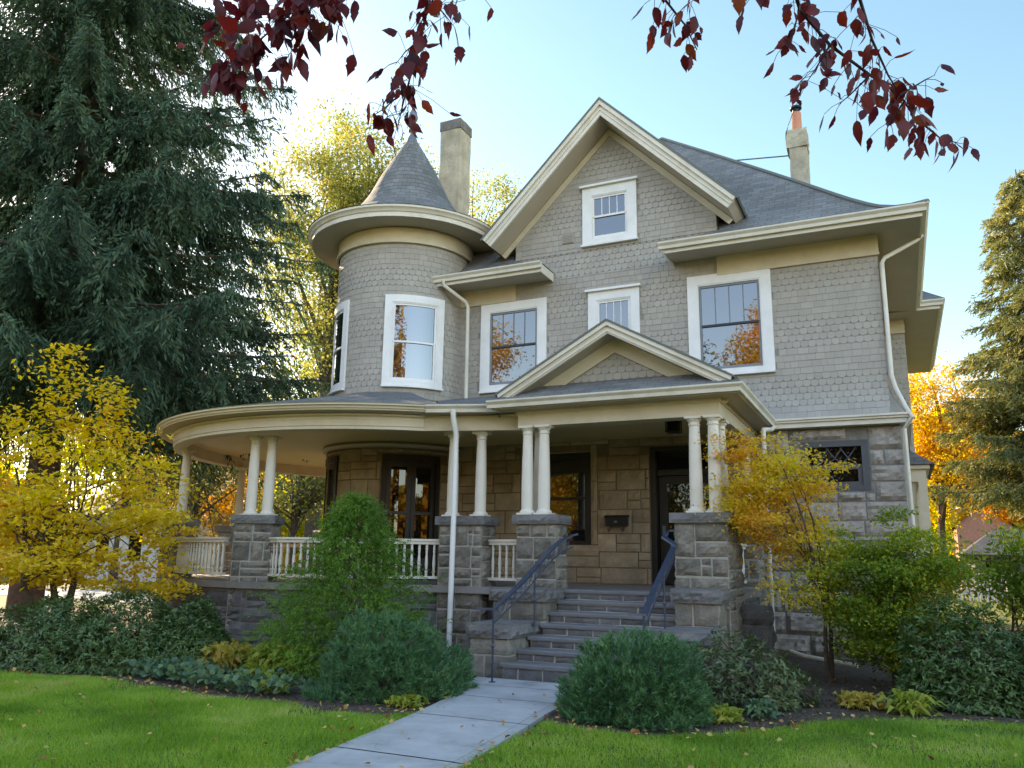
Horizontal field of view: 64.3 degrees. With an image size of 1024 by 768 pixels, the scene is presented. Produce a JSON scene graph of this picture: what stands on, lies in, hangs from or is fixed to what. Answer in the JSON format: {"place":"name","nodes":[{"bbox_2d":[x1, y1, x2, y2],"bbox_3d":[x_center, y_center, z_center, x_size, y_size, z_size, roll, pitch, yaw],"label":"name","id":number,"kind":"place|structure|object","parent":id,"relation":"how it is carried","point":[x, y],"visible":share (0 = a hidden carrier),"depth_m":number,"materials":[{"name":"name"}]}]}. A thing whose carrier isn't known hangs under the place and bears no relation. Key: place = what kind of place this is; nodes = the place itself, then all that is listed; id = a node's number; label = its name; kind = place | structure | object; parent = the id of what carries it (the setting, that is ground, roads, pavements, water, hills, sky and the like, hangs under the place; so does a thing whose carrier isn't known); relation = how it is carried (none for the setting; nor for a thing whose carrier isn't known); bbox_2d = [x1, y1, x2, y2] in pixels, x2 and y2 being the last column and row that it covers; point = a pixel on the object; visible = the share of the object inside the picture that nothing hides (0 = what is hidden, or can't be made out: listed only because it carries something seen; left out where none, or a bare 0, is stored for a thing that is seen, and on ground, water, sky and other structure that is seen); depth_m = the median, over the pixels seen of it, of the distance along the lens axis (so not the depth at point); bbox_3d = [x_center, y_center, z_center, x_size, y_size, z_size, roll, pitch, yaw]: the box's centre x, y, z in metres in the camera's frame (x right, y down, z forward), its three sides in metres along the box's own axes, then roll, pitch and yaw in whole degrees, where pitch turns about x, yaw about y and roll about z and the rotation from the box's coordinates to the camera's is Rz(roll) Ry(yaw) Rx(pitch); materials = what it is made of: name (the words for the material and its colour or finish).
{"place":"outdoors","nodes":[
{"label":"outdoors","id":0,"kind":"place"},
{"bbox_2d":[0,585,155,602],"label":"driveway","id":1,"kind":"structure","parent":0,"point":[78,593],"depth_m":35.01,"materials":[{"name":"concrete"}]},
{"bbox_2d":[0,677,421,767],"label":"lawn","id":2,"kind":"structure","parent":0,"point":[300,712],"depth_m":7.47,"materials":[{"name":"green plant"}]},
{"bbox_2d":[0,569,1023,767],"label":"ground","id":3,"kind":"structure","parent":0,"point":[3,598],"depth_m":31.07,"materials":[{"name":"green plant"}]},
{"bbox_2d":[1,366,239,580],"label":"yellow tree","id":4,"kind":"object","parent":3,"relation":"on","point":[126,502],"visible":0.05,"depth_m":52.46,"materials":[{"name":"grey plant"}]},
{"bbox_2d":[0,0,335,616],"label":"spruce tree","id":5,"kind":"object","parent":3,"relation":"on","point":[113,295],"visible":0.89,"depth_m":21.69,"materials":[{"name":"green plant"}]},
{"bbox_2d":[80,472,278,581],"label":"white house","id":6,"kind":"structure","parent":3,"relation":"on","point":[131,544],"depth_m":52.49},
{"bbox_2d":[95,536,108,558],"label":"window","id":7,"kind":"structure","parent":6,"relation":"in","point":[105,538],"depth_m":53.42,"materials":[{"name":"black glass"}]},
{"bbox_2d":[127,533,142,560],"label":"window","id":8,"kind":"structure","parent":6,"relation":"in","point":[132,544],"depth_m":52.16,"materials":[{"name":"black glass"}]},
{"bbox_2d":[118,438,282,559],"bbox_3d":[-12.561,4.451,32.700,6.638,8.430,6.112,-5,-13,25],"label":"brown tree","id":9,"kind":"object","parent":3,"relation":"on","point":[201,494],"visible":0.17,"depth_m":32.56,"materials":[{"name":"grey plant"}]},
{"bbox_2d":[198,474,283,536],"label":"orange tree","id":10,"kind":"object","parent":3,"relation":"on","point":[231,499],"visible":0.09,"depth_m":44.99,"materials":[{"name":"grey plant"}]},
{"bbox_2d":[227,311,322,511],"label":"yellow tree","id":11,"kind":"object","parent":3,"relation":"on","point":[302,374],"visible":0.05,"depth_m":54.38,"materials":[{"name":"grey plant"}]},
{"bbox_2d":[232,476,323,572],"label":"lime tree","id":12,"kind":"object","parent":3,"relation":"on","point":[300,532],"visible":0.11,"depth_m":43.95,"materials":[{"name":"green plant"}]},
{"bbox_2d":[232,472,325,573],"bbox_3d":[-9.856,5.592,37.449,7.076,8.324,6.745,-5,-13,25],"label":"dark tree","id":13,"kind":"object","parent":3,"relation":"on","point":[300,495],"visible":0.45,"depth_m":37.16,"materials":[{"name":"green plant"}]},
{"bbox_2d":[229,87,439,573],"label":"pale tree","id":14,"kind":"object","parent":3,"relation":"on","point":[336,193],"visible":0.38,"depth_m":43.45,"materials":[{"name":"yellow plant"}]},
{"bbox_2d":[286,677,562,767],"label":"front walk","id":15,"kind":"structure","parent":3,"relation":"on","point":[439,736],"depth_m":7.67,"materials":[{"name":"concrete"}]},
{"bbox_2d":[469,162,525,225],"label":"pale tree","id":16,"kind":"object","parent":3,"relation":"on","point":[496,198],"visible":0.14,"depth_m":49.35,"materials":[{"name":"yellow plant"}]},
{"bbox_2d":[0,607,1023,736],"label":"planting bed","id":17,"kind":"object","parent":3,"relation":"on","point":[859,675],"visible":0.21,"depth_m":9.52,"materials":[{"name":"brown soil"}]},
{"bbox_2d":[0,590,120,674],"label":"rhododendron","id":18,"kind":"object","parent":17,"relation":"on","point":[30,642],"visible":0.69,"depth_m":11.66,"materials":[{"name":"green plant"}]},
{"bbox_2d":[0,343,221,646],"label":"yellow maple","id":19,"kind":"object","parent":17,"relation":"on","point":[63,556],"visible":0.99,"depth_m":14.00,"materials":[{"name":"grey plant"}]},
{"bbox_2d":[57,584,197,675],"bbox_3d":[-5.601,3.591,11.978,2.269,1.233,1.841,-5,-13,25],"label":"rhododendron","id":20,"kind":"object","parent":17,"relation":"on","point":[130,645],"visible":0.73,"depth_m":11.53,"materials":[{"name":"green plant"}]},
{"bbox_2d":[147,596,232,669],"bbox_3d":[-4.779,3.735,12.245,1.494,1.089,1.595,10,-15,-36],"label":"rhododendron","id":21,"kind":"object","parent":17,"relation":"on","point":[204,634],"visible":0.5,"depth_m":11.95,"materials":[{"name":"green plant"}]},
{"bbox_2d":[120,654,311,693],"bbox_3d":[-3.704,3.742,10.614,3.106,0.287,1.266,-7,-15,34],"label":"ground cover","id":22,"kind":"object","parent":17,"relation":"on","point":[186,667],"visible":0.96,"depth_m":10.23,"materials":[{"name":"green plant"}]},
{"bbox_2d":[195,638,256,671],"bbox_3d":[-4.040,3.888,11.633,1.052,0.485,1.076,-5,-13,25],"label":"perennial clump","id":23,"kind":"object","parent":17,"relation":"on","point":[220,652],"visible":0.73,"depth_m":11.47,"materials":[{"name":"yellow plant"}]},
{"bbox_2d":[235,640,315,677],"bbox_3d":[-3.300,3.777,11.137,1.045,0.514,1.220,-5,-13,25],"label":"perennial clump","id":24,"kind":"object","parent":17,"relation":"on","point":[253,662],"visible":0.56,"depth_m":11.02,"materials":[{"name":"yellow plant"}]},
{"bbox_2d":[257,674,297,693],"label":"perennial clump","id":25,"kind":"object","parent":17,"relation":"on","point":[262,682],"visible":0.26,"depth_m":9.75,"materials":[{"name":"green plant"}]},
{"bbox_2d":[229,488,468,685],"bbox_3d":[-2.337,2.904,12.024,3.724,2.756,4.008,8,-14,-32],"label":"thread cypress","id":26,"kind":"object","parent":17,"relation":"on","point":[360,508],"visible":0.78,"depth_m":11.79,"materials":[{"name":"green plant"}]},
{"bbox_2d":[298,605,479,704],"bbox_3d":[-1.646,3.306,10.109,2.337,1.120,2.294,-5,-13,25],"label":"mountain pine","id":27,"kind":"object","parent":17,"relation":"on","point":[413,669],"visible":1,"depth_m":9.90,"materials":[{"name":"green plant"}]},
{"bbox_2d":[374,692,429,707],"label":"perennial clump","id":28,"kind":"object","parent":17,"relation":"on","point":[402,700],"visible":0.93,"depth_m":9.00,"materials":[{"name":"green plant"}]},
{"bbox_2d":[10,642,1005,730],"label":"leaf litter","id":29,"kind":"object","parent":17,"relation":"on","point":[611,726],"visible":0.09,"depth_m":10.06,"materials":[{"name":"brown plant"}]},
{"bbox_2d":[552,625,717,734],"bbox_3d":[1.244,3.127,8.792,2.012,0.997,1.788,-5,-13,25],"label":"mountain pine","id":30,"kind":"object","parent":17,"relation":"on","point":[616,685],"visible":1,"depth_m":8.40,"materials":[{"name":"green plant"}]},
{"bbox_2d":[700,703,750,724],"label":"perennial clump","id":31,"kind":"object","parent":17,"relation":"on","point":[724,712],"visible":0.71,"depth_m":8.38,"materials":[{"name":"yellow plant"}]},
{"bbox_2d":[693,624,824,711],"bbox_3d":[2.780,3.342,9.612,1.653,0.962,1.334,-5,-13,25],"label":"leafy shrub","id":32,"kind":"object","parent":17,"relation":"on","point":[787,698],"visible":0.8,"depth_m":9.42,"materials":[{"name":"green plant"}]},
{"bbox_2d":[738,698,784,719],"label":"perennial clump","id":33,"kind":"object","parent":17,"relation":"on","point":[755,707],"visible":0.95,"depth_m":8.66,"materials":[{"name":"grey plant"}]},
{"bbox_2d":[688,426,859,682],"bbox_3d":[3.778,2.506,11.900,2.326,3.810,2.429,-10,-17,42],"label":"japanese maple","id":34,"kind":"object","parent":17,"relation":"on","point":[749,514],"visible":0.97,"depth_m":11.91,"materials":[{"name":"yellow plant"}]},
{"bbox_2d":[789,649,858,667],"bbox_3d":[4.827,4.259,12.638,1.056,0.199,0.085,-10,-16,41],"label":"drain pipe","id":35,"kind":"object","parent":17,"relation":"on","point":[815,658],"visible":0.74,"depth_m":12.66,"materials":[{"name":"white paint"}]},
{"bbox_2d":[833,689,891,711],"bbox_3d":[4.082,3.652,9.384,0.713,0.232,0.719,12,-16,-41],"label":"perennial clump","id":36,"kind":"object","parent":17,"relation":"on","point":[853,699],"visible":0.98,"depth_m":9.30,"materials":[{"name":"yellow plant"}]},
{"bbox_2d":[781,504,1008,687],"bbox_3d":[5.248,2.988,11.263,2.786,2.657,2.845,-5,-13,25],"label":"lace maple","id":37,"kind":"object","parent":17,"relation":"on","point":[894,592],"visible":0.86,"depth_m":10.82,"materials":[{"name":"green plant"}]},
{"bbox_2d":[876,688,947,718],"bbox_3d":[4.403,3.522,8.966,0.866,0.319,0.665,11,-16,-38],"label":"perennial clump","id":38,"kind":"object","parent":17,"relation":"on","point":[911,702],"visible":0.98,"depth_m":8.93,"materials":[{"name":"green plant"}]},
{"bbox_2d":[885,595,1023,717],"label":"rhododendron","id":39,"kind":"object","parent":17,"relation":"on","point":[974,695],"visible":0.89,"depth_m":9.46,"materials":[{"name":"green plant"}]},
{"bbox_2d":[947,520,1023,652],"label":"leafy sapling","id":40,"kind":"object","parent":17,"relation":"on","point":[1014,584],"visible":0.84,"depth_m":11.16,"materials":[{"name":"green plant"}]},
{"bbox_2d":[987,630,1023,714],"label":"rhododendron","id":41,"kind":"object","parent":17,"relation":"on","point":[1020,642],"visible":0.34,"depth_m":9.45,"materials":[{"name":"green plant"}]},
{"bbox_2d":[0,406,1023,574],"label":"distant wood","id":42,"kind":"object","parent":3,"relation":"on","point":[951,519],"depth_m":68.96,"materials":[{"name":"orange plant"}]},
{"bbox_2d":[152,97,944,694],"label":"victorian house","id":43,"kind":"structure","parent":3,"relation":"on","point":[564,337],"depth_m":16.18,"materials":[{"name":"grey wood"}]},
{"bbox_2d":[322,456,338,574],"bbox_3d":[-4.097,2.979,18.189,0.251,2.623,1.289,6,-13,-21],"label":"french door","id":44,"kind":"structure","parent":43,"relation":"in","point":[331,464],"depth_m":18.12,"materials":[{"name":"brown paint"}]},
{"bbox_2d":[328,300,349,395],"bbox_3d":[-4.072,-0.775,18.957,0.254,2.110,1.390,6,-13,-22],"label":"window","id":45,"kind":"structure","parent":43,"relation":"in","point":[338,378],"depth_m":18.63,"materials":[{"name":"white paint"}]},
{"bbox_2d":[377,454,440,579],"bbox_3d":[-2.182,2.822,17.332,1.276,2.623,0.248,5,-13,-19],"label":"french door","id":46,"kind":"structure","parent":43,"relation":"in","point":[410,484],"depth_m":17.39,"materials":[{"name":"brown paint"}]},
{"bbox_2d":[380,294,444,390],"bbox_3d":[-2.171,-0.936,18.083,1.390,2.110,0.254,4,-13,-16],"label":"window","id":47,"kind":"structure","parent":43,"relation":"in","point":[413,338],"depth_m":18.08,"materials":[{"name":"white paint"}]},
{"bbox_2d":[478,297,546,393],"bbox_3d":[0.018,-0.852,18.240,1.620,2.075,0.125,-5,-13,25],"label":"window","id":48,"kind":"structure","parent":43,"relation":"in","point":[513,341],"depth_m":18.31,"materials":[{"name":"white paint"}]},
{"bbox_2d":[475,533,577,682],"bbox_3d":[0.281,3.157,11.871,0.315,2.008,2.359,-7,-15,33],"label":"iron handrail","id":49,"kind":"object","parent":43,"relation":"attached to","point":[525,578],"visible":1,"depth_m":11.72,"materials":[{"name":"black metal"}]},
{"bbox_2d":[533,452,590,544],"bbox_3d":[1.010,2.410,17.109,1.440,1.900,0.180,-5,-13,25],"label":"window","id":50,"kind":"structure","parent":43,"relation":"in","point":[570,473],"depth_m":17.02,"materials":[{"name":"black glass"}]},
{"bbox_2d":[579,176,638,247],"bbox_3d":[2.127,-3.756,17.864,1.340,1.435,0.150,-5,-13,25],"label":"window","id":51,"kind":"structure","parent":43,"relation":"in","point":[609,208],"depth_m":17.89,"materials":[{"name":"white paint"}]},
{"bbox_2d":[585,283,641,332],"bbox_3d":[2.151,-1.084,17.256,1.240,2.015,0.150,-5,-13,25],"label":"window","id":52,"kind":"structure","parent":43,"relation":"in","point":[620,304],"depth_m":17.38,"materials":[{"name":"white paint"}]},
{"bbox_2d":[604,515,629,531],"bbox_3d":[2.085,2.777,16.234,0.480,0.339,0.202,-5,-13,25],"label":"mailbox","id":53,"kind":"object","parent":43,"relation":"attached to","point":[616,520],"visible":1,"depth_m":16.19,"materials":[{"name":"black metal"}]},
{"bbox_2d":[628,530,675,640],"bbox_3d":[2.002,3.004,11.186,0.275,2.068,2.143,-4,-13,23],"label":"iron handrail","id":54,"kind":"object","parent":43,"relation":"attached to","point":[656,588],"visible":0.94,"depth_m":11.13,"materials":[{"name":"black metal"}]},
{"bbox_2d":[665,420,681,433],"bbox_3d":[2.758,0.687,13.907,0.240,0.288,0.240,-5,-13,25],"label":"ceiling lantern","id":55,"kind":"object","parent":43,"relation":"attached to","point":[672,427],"visible":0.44,"depth_m":13.83,"materials":[{"name":"black metal"}]},
{"bbox_2d":[650,444,708,585],"bbox_3d":[3.419,2.567,15.958,1.340,2.703,0.312,-5,-13,25],"label":"front door","id":56,"kind":"structure","parent":43,"relation":"in","point":[669,465],"depth_m":16.15,"materials":[{"name":"brown paint"}]},
{"bbox_2d":[687,269,775,374],"bbox_3d":[4.343,-1.213,16.249,1.650,2.135,0.125,-5,-13,25],"label":"window","id":57,"kind":"structure","parent":43,"relation":"in","point":[730,316],"depth_m":16.26,"materials":[{"name":"white paint"}]},
{"bbox_2d":[800,439,871,491],"bbox_3d":[5.916,1.506,14.909,1.160,0.920,0.150,-5,-13,25],"label":"window","id":58,"kind":"structure","parent":43,"relation":"in","point":[858,478],"depth_m":14.85,"materials":[{"name":"grey glass"}]},
{"bbox_2d":[910,465,936,642],"bbox_3d":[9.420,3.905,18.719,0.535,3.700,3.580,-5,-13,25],"label":"column","id":59,"kind":"structure","parent":43,"relation":"in","point":[919,473],"depth_m":17.48,"materials":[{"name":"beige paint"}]},
{"bbox_2d":[916,442,965,555],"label":"yellow tree","id":60,"kind":"object","parent":3,"relation":"on","point":[948,535],"visible":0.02,"depth_m":45.11,"materials":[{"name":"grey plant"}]},
{"bbox_2d":[908,350,1010,598],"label":"turning tree","id":61,"kind":"object","parent":3,"relation":"on","point":[934,453],"visible":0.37,"depth_m":40.12,"materials":[{"name":"orange plant"}]},
{"bbox_2d":[927,169,1023,523],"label":"golden conifer","id":62,"kind":"object","parent":3,"relation":"on","point":[993,468],"visible":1,"depth_m":29.20,"materials":[{"name":"green plant"}]},
{"bbox_2d":[951,506,1016,589],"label":"brick house","id":63,"kind":"structure","parent":3,"relation":"on","point":[973,527],"depth_m":60.38,"materials":[{"name":"brick"}]},
{"bbox_2d":[956,573,1013,601],"bbox_3d":[25.015,9.741,38.997,6.720,1.500,0.190,-5,-13,25],"label":"picket fence","id":64,"kind":"object","parent":3,"relation":"on","point":[964,592],"visible":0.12,"depth_m":39.86,"materials":[{"name":"white wood"}]},
{"bbox_2d":[955,474,1023,526],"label":"orange maple","id":65,"kind":"object","parent":3,"relation":"on","point":[986,509],"visible":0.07,"depth_m":37.38,"materials":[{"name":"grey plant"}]},
{"bbox_2d":[0,0,1023,511],"label":"sky","id":66,"kind":"structure","parent":0,"point":[527,74],"materials":[{"name":"blue"}]},
{"bbox_2d":[0,669,1023,767],"bbox_3d":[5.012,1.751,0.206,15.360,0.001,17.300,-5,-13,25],"label":"lawn","id":67,"kind":"structure","parent":0,"point":[821,740],"depth_m":7.20,"materials":[{"name":"green plant"}]},
{"bbox_2d":[0,667,1017,767],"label":"fallen leaves","id":68,"kind":"object","parent":67,"relation":"on","point":[636,731],"visible":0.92,"depth_m":8.03,"materials":[{"name":"brown plant"}]},
{"bbox_2d":[178,0,979,170],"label":"red leaf tree","id":69,"kind":"object","parent":67,"relation":"on","point":[225,81],"visible":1,"depth_m":3.46,"materials":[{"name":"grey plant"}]},
{"bbox_2d":[957,529,1023,595],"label":"neighbour house","id":70,"kind":"structure","parent":0,"point":[980,543],"depth_m":49.28,"materials":[{"name":"grey stone"}]},
{"bbox_2d":[986,561,1012,580],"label":"window","id":71,"kind":"structure","parent":70,"relation":"in","point":[987,565],"depth_m":48.68,"materials":[{"name":"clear glass"}]}
]}

